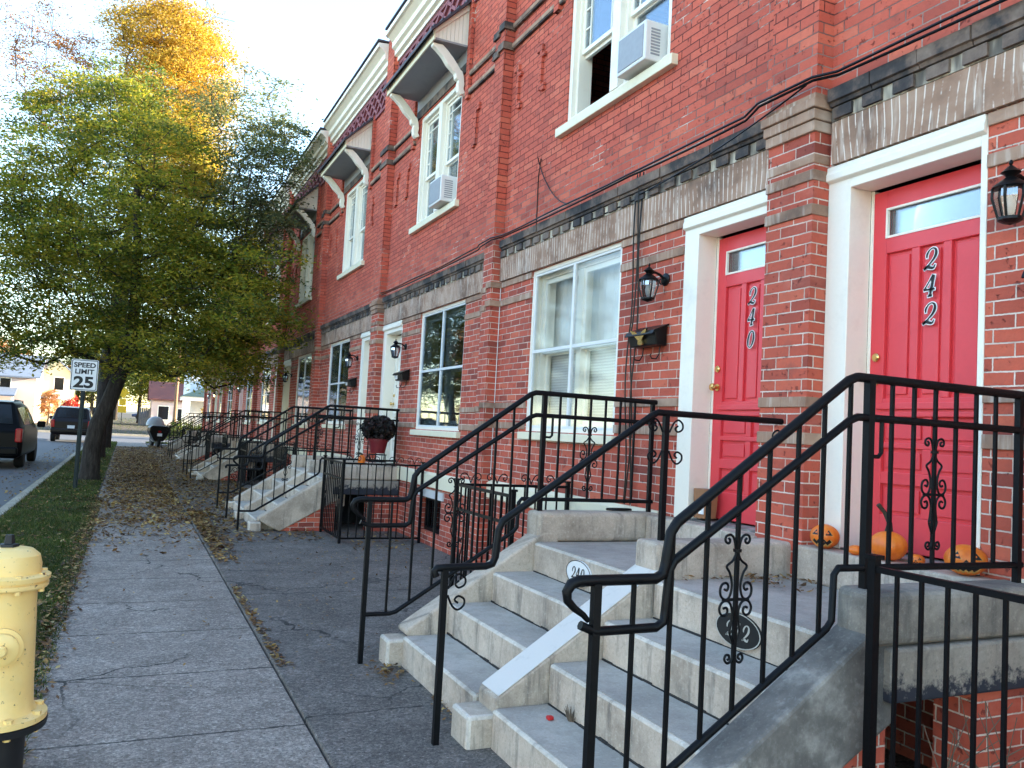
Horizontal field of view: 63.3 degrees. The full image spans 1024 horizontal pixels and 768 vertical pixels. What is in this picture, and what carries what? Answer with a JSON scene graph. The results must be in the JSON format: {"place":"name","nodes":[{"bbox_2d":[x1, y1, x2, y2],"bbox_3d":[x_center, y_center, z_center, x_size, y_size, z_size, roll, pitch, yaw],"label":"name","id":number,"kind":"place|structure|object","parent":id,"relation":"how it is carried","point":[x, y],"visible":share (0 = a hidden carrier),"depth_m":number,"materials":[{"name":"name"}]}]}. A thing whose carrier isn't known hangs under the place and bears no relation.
{"place":"outdoors","nodes":[
{"label":"outdoors","id":0,"kind":"place"},
{"bbox_2d":[0,441,83,507],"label":"road","id":1,"kind":"structure","parent":0,"point":[7,466],"depth_m":22.50,"materials":[{"name":"grey asphalt"}]},
{"bbox_2d":[0,399,45,466],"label":"minivan","id":2,"kind":"object","parent":1,"relation":"on","point":[18,434],"visible":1,"depth_m":21.81,"materials":[{"name":"paint"}]},
{"bbox_2d":[0,441,117,752],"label":"verge","id":3,"kind":"structure","parent":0,"point":[100,487],"depth_m":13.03,"materials":[{"name":"plant"}]},
{"bbox_2d":[0,534,50,767],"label":"fire hydrant","id":4,"kind":"object","parent":3,"relation":"on","point":[25,576],"visible":1,"depth_m":3.31,"materials":[{"name":"yellow metal"}]},
{"bbox_2d":[69,359,98,488],"bbox_3d":[-8.291,0.787,15.956,0.470,2.520,0.044,4,-4,-22],"label":"speed limit sign","id":5,"kind":"object","parent":3,"relation":"on","point":[84,376],"visible":0.99,"depth_m":15.97,"materials":[{"name":"white metal"}]},
{"bbox_2d":[0,0,264,457],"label":"street tree","id":6,"kind":"object","parent":3,"relation":"on","point":[181,51],"visible":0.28,"depth_m":26.89,"materials":[{"name":"yellow plant"}]},
{"bbox_2d":[20,197,245,447],"bbox_3d":[-15.399,-2.860,34.699,9.926,11.334,7.859,5,-4,-25],"label":"street tree","id":7,"kind":"object","parent":3,"relation":"on","point":[109,433],"visible":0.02,"depth_m":33.93,"materials":[{"name":"green plant"}]},
{"bbox_2d":[0,50,326,481],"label":"street tree","id":8,"kind":"object","parent":3,"relation":"on","point":[245,297],"visible":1,"depth_m":17.67,"materials":[{"name":"green plant"}]},
{"bbox_2d":[35,413,171,443],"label":"lawn","id":9,"kind":"structure","parent":0,"point":[132,427],"depth_m":80.64,"materials":[{"name":"plant"}]},
{"bbox_2d":[0,353,47,422],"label":"house","id":10,"kind":"structure","parent":9,"relation":"on","point":[25,386],"depth_m":74.68,"materials":[{"name":"white paint"}]},
{"bbox_2d":[0,377,11,386],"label":"window","id":11,"kind":"structure","parent":10,"relation":"in","point":[4,381],"depth_m":73.95,"materials":[{"name":"black glass"}]},
{"bbox_2d":[33,389,63,424],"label":"background tree","id":12,"kind":"object","parent":9,"relation":"on","point":[52,397],"visible":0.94,"depth_m":72.62,"materials":[{"name":"orange plant"}]},
{"bbox_2d":[39,358,76,422],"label":"house","id":13,"kind":"structure","parent":9,"relation":"on","point":[56,380],"depth_m":80.87,"materials":[{"name":"yellow"}]},
{"bbox_2d":[53,377,64,390],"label":"window","id":14,"kind":"structure","parent":13,"relation":"in","point":[59,382],"depth_m":80.98,"materials":[{"name":"black glass"}]},
{"bbox_2d":[61,397,79,406],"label":"red shrub","id":15,"kind":"object","parent":9,"relation":"on","point":[68,402],"visible":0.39,"depth_m":54.78,"materials":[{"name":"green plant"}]},
{"bbox_2d":[65,339,136,415],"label":"background tree","id":16,"kind":"object","parent":9,"relation":"on","point":[90,398],"visible":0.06,"depth_m":87.40,"materials":[{"name":"green plant"}]},
{"bbox_2d":[98,355,137,419],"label":"background tree","id":17,"kind":"object","parent":9,"relation":"on","point":[115,413],"depth_m":109.99,"materials":[{"name":"green plant"}]},
{"bbox_2d":[118,387,128,419],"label":"warning sign","id":18,"kind":"object","parent":9,"relation":"on","point":[122,402],"visible":0.82,"depth_m":90.53,"materials":[{"name":"yellow metal"}]},
{"bbox_2d":[138,407,150,425],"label":"wooden fence","id":19,"kind":"object","parent":9,"relation":"on","point":[143,418],"visible":0.44,"depth_m":88.63,"materials":[{"name":"grey wood"}]},
{"bbox_2d":[124,340,182,423],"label":"background tree","id":20,"kind":"object","parent":9,"relation":"on","point":[141,391],"visible":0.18,"depth_m":98.16,"materials":[{"name":"green plant"}]},
{"bbox_2d":[170,339,178,420],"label":"utility pole","id":21,"kind":"object","parent":9,"relation":"on","point":[175,401],"visible":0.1,"depth_m":74.14,"materials":[{"name":"brown wood"}]},
{"bbox_2d":[180,360,205,427],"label":"house","id":22,"kind":"structure","parent":9,"relation":"on","point":[192,402],"depth_m":63.54,"materials":[{"name":"white paint"}]},
{"bbox_2d":[37,432,173,442],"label":"cross street","id":23,"kind":"structure","parent":0,"point":[43,436],"depth_m":49.10,"materials":[{"name":"grey asphalt"}]},
{"bbox_2d":[49,405,91,440],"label":"parked suv","id":24,"kind":"object","parent":23,"relation":"on","point":[64,420],"visible":0.59,"depth_m":41.15,"materials":[{"name":"paint"}]},
{"bbox_2d":[147,381,183,425],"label":"house","id":25,"kind":"structure","parent":0,"point":[160,398],"depth_m":88.93,"materials":[{"name":"pink"}]},
{"bbox_2d":[157,405,169,420],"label":"window","id":26,"kind":"structure","parent":25,"relation":"in","point":[163,411],"depth_m":88.53,"materials":[{"name":"black glass"}]},
{"bbox_2d":[23,442,328,767],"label":"pavement","id":27,"kind":"structure","parent":0,"point":[130,697],"depth_m":4.81,"materials":[{"name":"grey concrete"}]},
{"bbox_2d":[0,0,403,411],"label":"sky","id":28,"kind":"structure","parent":0,"point":[322,44],"materials":[{"name":"white"}]},
{"bbox_2d":[146,443,929,767],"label":"forecourt","id":29,"kind":"structure","parent":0,"point":[366,717],"depth_m":5.97,"materials":[{"name":"grey concrete"}]},
{"bbox_2d":[145,416,169,446],"bbox_3d":[-16.236,2.169,37.856,0.904,1.390,2.180,5,-4,-33],"label":"motorcycle","id":30,"kind":"object","parent":29,"relation":"on","point":[156,423],"visible":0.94,"depth_m":37.10,"materials":[{"name":"metal"}]},
{"bbox_2d":[166,431,212,448],"bbox_3d":[-14.825,2.709,37.990,2.055,1.125,3.030,5,-4,-25],"label":"stoop","id":31,"kind":"object","parent":29,"relation":"on","point":[176,445],"visible":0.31,"depth_m":36.63,"materials":[{"name":"concrete"}]},
{"bbox_2d":[160,413,215,447],"bbox_3d":[-14.338,2.178,36.691,2.252,1.823,0.031,5,-4,-25],"label":"iron railing","id":32,"kind":"object","parent":31,"relation":"on","point":[162,432],"visible":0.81,"depth_m":36.62,"materials":[{"name":"black metal"}]},
{"bbox_2d":[173,434,239,459],"bbox_3d":[-10.946,2.380,29.599,2.055,1.125,3.030,5,-4,-25],"label":"stoop","id":33,"kind":"object","parent":29,"relation":"on","point":[199,449],"visible":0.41,"depth_m":28.32,"materials":[{"name":"concrete"}]},
{"bbox_2d":[166,412,231,454],"bbox_3d":[-11.632,1.935,30.841,2.252,1.823,0.031,5,-4,-25],"label":"iron railing","id":34,"kind":"object","parent":33,"relation":"on","point":[178,429],"visible":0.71,"depth_m":30.72,"materials":[{"name":"black metal"}]},
{"bbox_2d":[169,412,240,458],"bbox_3d":[-10.459,1.849,28.300,2.252,1.823,0.031,5,-4,-25],"label":"iron railing","id":35,"kind":"object","parent":33,"relation":"on","point":[200,429],"visible":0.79,"depth_m":28.26,"materials":[{"name":"black metal"}]},
{"bbox_2d":[205,433,243,459],"bbox_3d":[-9.649,2.218,27.879,1.088,1.125,1.148,5,-4,-25],"label":"area fence","id":36,"kind":"object","parent":29,"relation":"on","point":[208,447],"visible":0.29,"depth_m":27.43,"materials":[{"name":"metal"}]},
{"bbox_2d":[188,441,285,480],"bbox_3d":[-7.066,2.050,21.209,2.055,1.125,3.030,5,-4,-25],"label":"stoop","id":37,"kind":"object","parent":29,"relation":"on","point":[210,472],"visible":0.44,"depth_m":20.12,"materials":[{"name":"concrete"}]},
{"bbox_2d":[181,410,268,470],"bbox_3d":[-7.753,1.605,22.450,2.252,1.823,0.031,5,-4,-25],"label":"iron railing","id":38,"kind":"object","parent":37,"relation":"on","point":[197,434],"visible":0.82,"depth_m":22.39,"materials":[{"name":"black metal"}]},
{"bbox_2d":[186,415,272,473],"bbox_3d":[-7.140,1.630,21.189,2.217,1.692,0.034,5,-4,-25],"label":"handrail","id":39,"kind":"object","parent":37,"relation":"on","point":[188,452],"visible":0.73,"depth_m":21.11,"materials":[{"name":"metal"}]},
{"bbox_2d":[188,410,287,479],"bbox_3d":[-6.579,1.519,19.909,2.252,1.823,0.031,5,-4,-25],"label":"iron railing","id":40,"kind":"object","parent":37,"relation":"on","point":[243,417],"visible":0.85,"depth_m":19.87,"materials":[{"name":"black metal"}]},
{"bbox_2d":[238,440,294,484],"bbox_3d":[-5.769,1.888,19.488,1.088,1.125,1.148,5,-4,-25],"label":"area fence","id":41,"kind":"object","parent":29,"relation":"on","point":[243,449],"visible":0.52,"depth_m":18.98,"materials":[{"name":"metal"}]},
{"bbox_2d":[273,442,330,473],"bbox_3d":[-3.657,1.664,14.928,1.088,1.175,1.148,5,-4,-25],"label":"area fence","id":42,"kind":"object","parent":29,"relation":"on","point":[279,458],"visible":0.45,"depth_m":15.19,"materials":[{"name":"metal"}]},
{"bbox_2d":[225,455,397,530],"bbox_3d":[-3.187,1.720,12.818,2.055,1.125,3.030,5,-4,-25],"label":"stoop","id":43,"kind":"object","parent":29,"relation":"on","point":[298,507],"visible":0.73,"depth_m":11.77,"materials":[{"name":"concrete"}]},
{"bbox_2d":[213,406,351,506],"bbox_3d":[-3.875,1.274,14.058,2.255,1.827,0.035,5,-4,-25],"label":"iron railing","id":44,"kind":"object","parent":43,"relation":"on","point":[260,434],"visible":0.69,"depth_m":14.03,"materials":[{"name":"black metal"}]},
{"bbox_2d":[225,414,367,517],"bbox_3d":[-3.261,1.300,12.798,2.217,1.692,0.034,5,-4,-25],"label":"handrail","id":45,"kind":"object","parent":43,"relation":"on","point":[248,461],"visible":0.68,"depth_m":12.53,"materials":[{"name":"metal"}]},
{"bbox_2d":[233,404,399,529],"bbox_3d":[-2.701,1.187,11.518,2.255,1.827,0.035,5,-4,-25],"label":"iron railing","id":46,"kind":"object","parent":43,"relation":"on","point":[265,453],"visible":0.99,"depth_m":11.46,"materials":[{"name":"black metal"}]},
{"bbox_2d":[368,453,385,465],"bbox_3d":[-1.925,1.083,11.858,0.271,0.172,0.271,5,-4,-25],"label":"flower stand","id":47,"kind":"object","parent":43,"relation":"on","point":[369,454],"visible":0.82,"depth_m":11.80,"materials":[{"name":"metal"}]},
{"bbox_2d":[361,415,396,453],"bbox_3d":[-1.904,0.711,11.886,0.526,0.554,0.520,5,-4,-25],"label":"potted chrysanthemum","id":48,"kind":"object","parent":47,"relation":"on","point":[380,437],"visible":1,"depth_m":11.75,"materials":[{"name":"black plant"}]},
{"bbox_2d":[319,455,425,543],"bbox_3d":[-1.889,1.533,11.099,1.088,1.175,1.148,5,-4,-25],"label":"area fence","id":49,"kind":"object","parent":29,"relation":"on","point":[339,499],"visible":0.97,"depth_m":10.67,"materials":[{"name":"metal"}]},
{"bbox_2d":[0,443,828,763],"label":"fallen leaves","id":50,"kind":"object","parent":29,"relation":"on","point":[146,459],"visible":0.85,"depth_m":12.13,"materials":[{"name":"brown plant"}]},
{"bbox_2d":[449,472,570,586],"bbox_3d":[0.222,1.334,6.537,1.088,1.175,1.148,5,-4,-25],"label":"area fence","id":51,"kind":"object","parent":29,"relation":"on","point":[468,487],"visible":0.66,"depth_m":6.63,"materials":[{"name":"metal"}]},
{"bbox_2d":[379,510,1023,767],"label":"stoop","id":52,"kind":"object","parent":29,"relation":"on","point":[515,659],"visible":0.79,"depth_m":3.73,"materials":[{"name":"concrete"}]},
{"bbox_2d":[350,390,657,663],"bbox_3d":[0.005,0.944,5.668,2.255,1.827,0.035,5,-4,-25],"label":"iron railing","id":53,"kind":"object","parent":52,"relation":"on","point":[413,492],"visible":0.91,"depth_m":5.62,"materials":[{"name":"black metal"}]},
{"bbox_2d":[566,560,591,578],"bbox_3d":[0.404,1.147,5.029,0.012,0.156,0.300,5,-4,-25],"label":"number plaque","id":54,"kind":"object","parent":52,"relation":"on","point":[574,568],"visible":0.65,"depth_m":5.05,"materials":[{"name":"white"}]},
{"bbox_2d":[430,409,783,745],"bbox_3d":[0.619,0.970,4.407,2.217,1.692,0.034,5,-4,-25],"label":"handrail","id":55,"kind":"object","parent":52,"relation":"on","point":[445,569],"visible":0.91,"depth_m":4.23,"materials":[{"name":"metal"}]},
{"bbox_2d":[716,611,760,649],"bbox_3d":[1.011,1.102,3.714,0.012,0.156,0.300,5,-4,-25],"label":"number plaque","id":56,"kind":"object","parent":52,"relation":"on","point":[749,637],"visible":0.73,"depth_m":3.67,"materials":[{"name":"black metal"}]},
{"bbox_2d":[562,373,1023,767],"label":"iron railing","id":57,"kind":"object","parent":52,"relation":"on","point":[594,629],"visible":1,"depth_m":3.09,"materials":[{"name":"black metal"}]},
{"bbox_2d":[810,524,839,548],"bbox_3d":[1.713,0.834,4.553,0.154,0.133,0.155,1,-4,33],"label":"jack lantern","id":58,"kind":"object","parent":52,"relation":"on","point":[831,537],"visible":0.74,"depth_m":4.50,"materials":[{"name":"orange"}]},
{"bbox_2d":[871,503,907,560],"bbox_3d":[1.899,0.747,4.191,0.181,0.285,0.181,5,-4,-25],"label":"pumpkin","id":59,"kind":"object","parent":52,"relation":"on","point":[899,547],"visible":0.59,"depth_m":4.13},
{"bbox_2d":[913,554,924,562],"bbox_3d":[1.964,0.854,4.030,0.071,0.058,0.072,1,-4,35],"label":"gourd","id":60,"kind":"object","parent":52,"relation":"on","point":[917,558],"visible":0.53,"depth_m":4.00,"materials":[{"name":"orange"}]},
{"bbox_2d":[944,544,988,575],"bbox_3d":[2.080,0.806,3.809,0.181,0.140,0.183,1,-4,27],"label":"jack lantern","id":61,"kind":"object","parent":52,"relation":"on","point":[963,552],"visible":0.71,"depth_m":3.75,"materials":[{"name":"orange"}]},
{"bbox_2d":[862,554,1023,767],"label":"area fence","id":62,"kind":"object","parent":29,"relation":"on","point":[875,570],"visible":1,"depth_m":2.82,"materials":[{"name":"metal"}]},
{"bbox_2d":[923,697,1023,767],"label":"dry weed","id":63,"kind":"object","parent":29,"relation":"on","point":[968,759],"visible":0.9,"depth_m":3.09,"materials":[{"name":"brown plant"}]},
{"bbox_3d":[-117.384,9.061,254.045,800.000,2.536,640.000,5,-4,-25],"label":"ground","id":64,"kind":"structure","parent":0,"visible":0},
{"bbox_2d":[0,446,82,517],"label":"kerb","id":65,"kind":"structure","parent":64,"relation":"on","point":[13,502],"depth_m":15.04,"materials":[{"name":"concrete"}]},
{"bbox_2d":[38,430,174,436],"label":"kerb","id":66,"kind":"structure","parent":64,"relation":"on","point":[117,434],"depth_m":57.94,"materials":[{"name":"concrete"}]},
{"bbox_2d":[164,417,200,439],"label":"hedge","id":67,"kind":"object","parent":64,"relation":"on","point":[174,428],"visible":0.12,"depth_m":53.50,"materials":[{"name":"green plant"}]},
{"bbox_2d":[202,298,219,429],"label":"row house","id":68,"kind":"structure","parent":64,"relation":"on","point":[207,405],"depth_m":41.94,"materials":[{"name":"brick"}]},
{"bbox_2d":[210,368,222,433],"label":"row house","id":69,"kind":"structure","parent":64,"relation":"on","point":[216,403],"depth_m":37.40,"materials":[{"name":"brick"}]},
{"bbox_2d":[220,258,242,434],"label":"row house","id":70,"kind":"structure","parent":64,"relation":"on","point":[227,406],"depth_m":33.36,"materials":[{"name":"brick"}]},
{"bbox_2d":[227,382,232,422],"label":"window frame","id":71,"kind":"structure","parent":70,"relation":"in","point":[229,407],"depth_m":32.88,"materials":[{"name":"white paint"}]},
{"bbox_2d":[233,221,263,439],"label":"row house","id":72,"kind":"structure","parent":64,"relation":"on","point":[242,402],"depth_m":28.50,"materials":[{"name":"brick"}]},
{"bbox_2d":[244,374,252,424],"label":"window frame","id":73,"kind":"structure","parent":72,"relation":"in","point":[249,395],"depth_m":27.78,"materials":[{"name":"white paint"}]},
{"bbox_2d":[250,182,290,440],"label":"row house","id":74,"kind":"structure","parent":64,"relation":"on","point":[263,401],"depth_m":23.97,"materials":[{"name":"brick"}]},
{"bbox_2d":[257,368,270,424],"bbox_3d":[-7.159,0.349,24.398,0.290,1.688,1.790,5,-4,-25],"label":"window frame","id":75,"kind":"structure","parent":74,"relation":"in","point":[264,406],"depth_m":24.55,"materials":[{"name":"white paint"}]},
{"bbox_2d":[273,127,328,466],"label":"row house","id":76,"kind":"structure","parent":64,"relation":"on","point":[296,388],"depth_m":19.58,"materials":[{"name":"brick"}]},
{"bbox_2d":[292,353,311,427],"bbox_3d":[-4.745,0.170,19.171,0.290,1.688,1.790,5,-4,-25],"label":"window frame","id":77,"kind":"structure","parent":76,"relation":"in","point":[304,362],"depth_m":19.16,"materials":[{"name":"white paint"}]},
{"bbox_2d":[295,228,315,308],"bbox_3d":[-4.831,-2.735,19.848,0.280,1.715,1.900,5,-4,-25],"label":"window frame","id":78,"kind":"structure","parent":76,"relation":"in","point":[305,274],"depth_m":19.80,"materials":[{"name":"white paint"}]},
{"bbox_2d":[308,37,400,458],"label":"row house","id":79,"kind":"structure","parent":64,"relation":"on","point":[351,169],"depth_m":15.54,"materials":[{"name":"brick"}]},
{"bbox_2d":[322,338,349,428],"bbox_3d":[-3.280,0.019,16.007,0.290,1.688,1.790,5,-4,-25],"label":"window frame","id":80,"kind":"structure","parent":79,"relation":"in","point":[338,373],"depth_m":16.05,"materials":[{"name":"white paint"}]},
{"bbox_2d":[344,377,356,392],"bbox_3d":[-2.865,0.015,14.700,0.145,0.269,0.380,5,-4,-25],"label":"mailbox","id":81,"kind":"object","parent":79,"relation":"attached to","point":[351,382],"visible":1,"depth_m":14.57,"materials":[{"name":"black metal"}]},
{"bbox_2d":[344,351,357,367],"bbox_3d":[-2.827,-0.423,14.600,0.235,0.294,0.156,5,-4,-25],"label":"wall lantern","id":82,"kind":"object","parent":79,"relation":"attached to","point":[347,362],"depth_m":14.56,"materials":[{"name":"black metal"}]},
{"bbox_2d":[337,179,367,280],"bbox_3d":[-2.896,-2.921,15.668,0.280,1.715,1.900,5,-4,-25],"label":"window frame","id":83,"kind":"structure","parent":79,"relation":"in","point":[353,252],"depth_m":15.62,"materials":[{"name":"white paint"}]},
{"bbox_2d":[365,0,502,559],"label":"row house","id":84,"kind":"structure","parent":64,"relation":"on","point":[441,86],"depth_m":11.11,"materials":[{"name":"brick"}]},
{"bbox_2d":[390,336,400,462],"bbox_3d":[-1.717,0.225,12.722,0.111,1.983,0.782,5,-4,-25],"label":"door","id":85,"kind":"structure","parent":84,"relation":"in","point":[395,395],"depth_m":12.99,"materials":[{"name":"white paint"}]},
{"bbox_2d":[391,339,406,358],"bbox_3d":[-1.653,-0.510,12.060,0.235,0.294,0.156,5,-4,-25],"label":"wall lantern","id":86,"kind":"object","parent":84,"relation":"attached to","point":[395,345],"depth_m":12.02,"materials":[{"name":"black metal"}]},
{"bbox_2d":[393,369,409,387],"bbox_3d":[-1.599,-0.079,11.960,0.145,0.269,0.380,5,-4,-25],"label":"mailbox","id":87,"kind":"object","parent":84,"relation":"attached to","point":[402,375],"visible":1,"depth_m":11.84,"materials":[{"name":"black metal"}]},
{"bbox_2d":[418,489,443,533],"bbox_3d":[-0.992,1.634,10.666,0.160,0.540,0.950,5,-4,-25],"label":"basement window","id":88,"kind":"structure","parent":84,"relation":"in","point":[429,494],"depth_m":10.77,"materials":[{"name":"glass"}]},
{"bbox_2d":[409,87,461,234],"bbox_3d":[-0.951,-3.065,11.457,0.280,1.715,1.900,5,-4,-25],"label":"window frame","id":89,"kind":"structure","parent":84,"relation":"in","point":[440,140],"depth_m":11.43,"materials":[{"name":"white paint"}]},
{"bbox_2d":[410,299,465,437],"bbox_3d":[-0.866,-0.159,10.781,0.290,1.688,1.790,5,-4,-25],"label":"window frame","id":90,"kind":"structure","parent":84,"relation":"in","point":[443,328],"depth_m":10.72,"materials":[{"name":"white paint"}]},
{"bbox_2d":[429,174,456,209],"bbox_3d":[-0.874,-2.514,10.956,0.316,0.345,0.466,5,-4,-25],"label":"air conditioner","id":91,"kind":"object","parent":84,"relation":"attached to","point":[442,192],"visible":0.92,"depth_m":10.75,"materials":[{"name":"white plastic"}]},
{"bbox_2d":[472,0,980,562],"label":"row house","id":92,"kind":"structure","parent":64,"relation":"on","point":[576,114],"depth_m":6.62,"materials":[{"name":"brick"}]},
{"bbox_2d":[490,282,501,476],"bbox_3d":[-0.168,-0.212,9.034,0.010,2.430,0.009,5,-4,-25],"label":"cable","id":93,"kind":"object","parent":92,"relation":"attached to","point":[495,376],"visible":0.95,"depth_m":9.03,"materials":[{"name":"white plastic"}]},
{"bbox_2d":[536,158,564,224],"bbox_3d":[0.398,-1.955,8.083,0.030,0.693,0.716,5,-4,-25],"label":"cable","id":94,"kind":"object","parent":92,"relation":"on","point":[547,185],"visible":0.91,"depth_m":8.38,"materials":[{"name":"black rubber"}]},
{"bbox_2d":[517,242,621,444],"bbox_3d":[0.628,-0.308,7.630,0.354,1.688,1.790,5,-4,-25],"label":"window frame","id":95,"kind":"structure","parent":92,"relation":"in","point":[576,301],"depth_m":7.64,"materials":[{"name":"white paint"}]},
{"bbox_2d":[555,0,677,138],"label":"window frame","id":96,"kind":"structure","parent":92,"relation":"in","point":[597,24],"depth_m":7.54,"materials":[{"name":"white paint"}]},
{"bbox_2d":[623,172,643,504],"bbox_3d":[0.948,-0.374,6.544,0.032,2.621,0.133,5,-4,-25],"label":"cable","id":97,"kind":"object","parent":92,"relation":"attached to","point":[631,328],"visible":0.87,"depth_m":6.54,"materials":[{"name":"black rubber"}]},
{"bbox_2d":[617,19,667,80],"bbox_3d":[1.084,-2.689,6.753,0.291,0.325,0.426,5,-4,-25],"label":"air conditioner","id":98,"kind":"object","parent":92,"relation":"attached to","point":[642,46],"visible":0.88,"depth_m":6.58,"materials":[{"name":"white plastic"}]},
{"bbox_2d":[625,324,668,360],"bbox_3d":[1.015,-0.315,6.309,0.146,0.269,0.380,5,-4,-25],"label":"mailbox","id":99,"kind":"object","parent":92,"relation":"attached to","point":[649,337],"visible":1,"depth_m":6.22,"materials":[{"name":"black metal"}]},
{"bbox_2d":[638,263,669,301],"bbox_3d":[1.053,-0.752,6.210,0.235,0.294,0.156,5,-4,-25],"label":"wall lantern","id":100,"kind":"object","parent":92,"relation":"attached to","point":[649,277],"depth_m":6.18,"materials":[{"name":"black metal"}]},
{"bbox_2d":[380,0,1006,294],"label":"cable","id":101,"kind":"object","parent":92,"relation":"attached to","point":[842,72],"visible":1,"depth_m":5.09,"materials":[{"name":"black rubber"}]},
{"bbox_2d":[584,85,806,223],"bbox_3d":[1.194,-1.580,6.114,0.051,0.211,2.805,4,-4,-22],"label":"cable","id":102,"kind":"object","parent":92,"relation":"attached to","point":[779,105],"visible":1,"depth_m":5.52,"materials":[{"name":"black rubber"}]},
{"bbox_2d":[694,488,717,518],"bbox_3d":[1.337,0.828,5.752,0.108,0.200,0.149,5,-4,-25],"label":"cardboard box","id":103,"kind":"object","parent":92,"relation":"on","point":[698,492],"visible":0.56,"depth_m":5.71,"materials":[{"name":"cardboard"}]},
{"bbox_2d":[709,227,765,524],"bbox_3d":[1.588,-0.062,5.574,0.111,1.983,0.782,5,-4,-25],"label":"door","id":104,"kind":"structure","parent":92,"relation":"in","point":[736,385],"depth_m":5.71,"materials":[{"name":"red wood"}]},
{"bbox_2d":[777,0,1023,767],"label":"row house","id":105,"kind":"structure","parent":64,"relation":"on","point":[946,302],"depth_m":4.44,"materials":[{"name":"brick"}]},
{"bbox_2d":[870,164,980,558],"bbox_3d":[2.163,-0.105,4.331,0.111,1.983,0.782,5,-4,-25],"label":"door","id":106,"kind":"structure","parent":105,"relation":"in","point":[925,288],"depth_m":4.36,"materials":[{"name":"red wood"}]},
{"bbox_2d":[990,160,1023,224],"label":"wall lantern","id":107,"kind":"object","parent":105,"relation":"attached to","point":[1011,182],"depth_m":3.63,"materials":[{"name":"black metal"}]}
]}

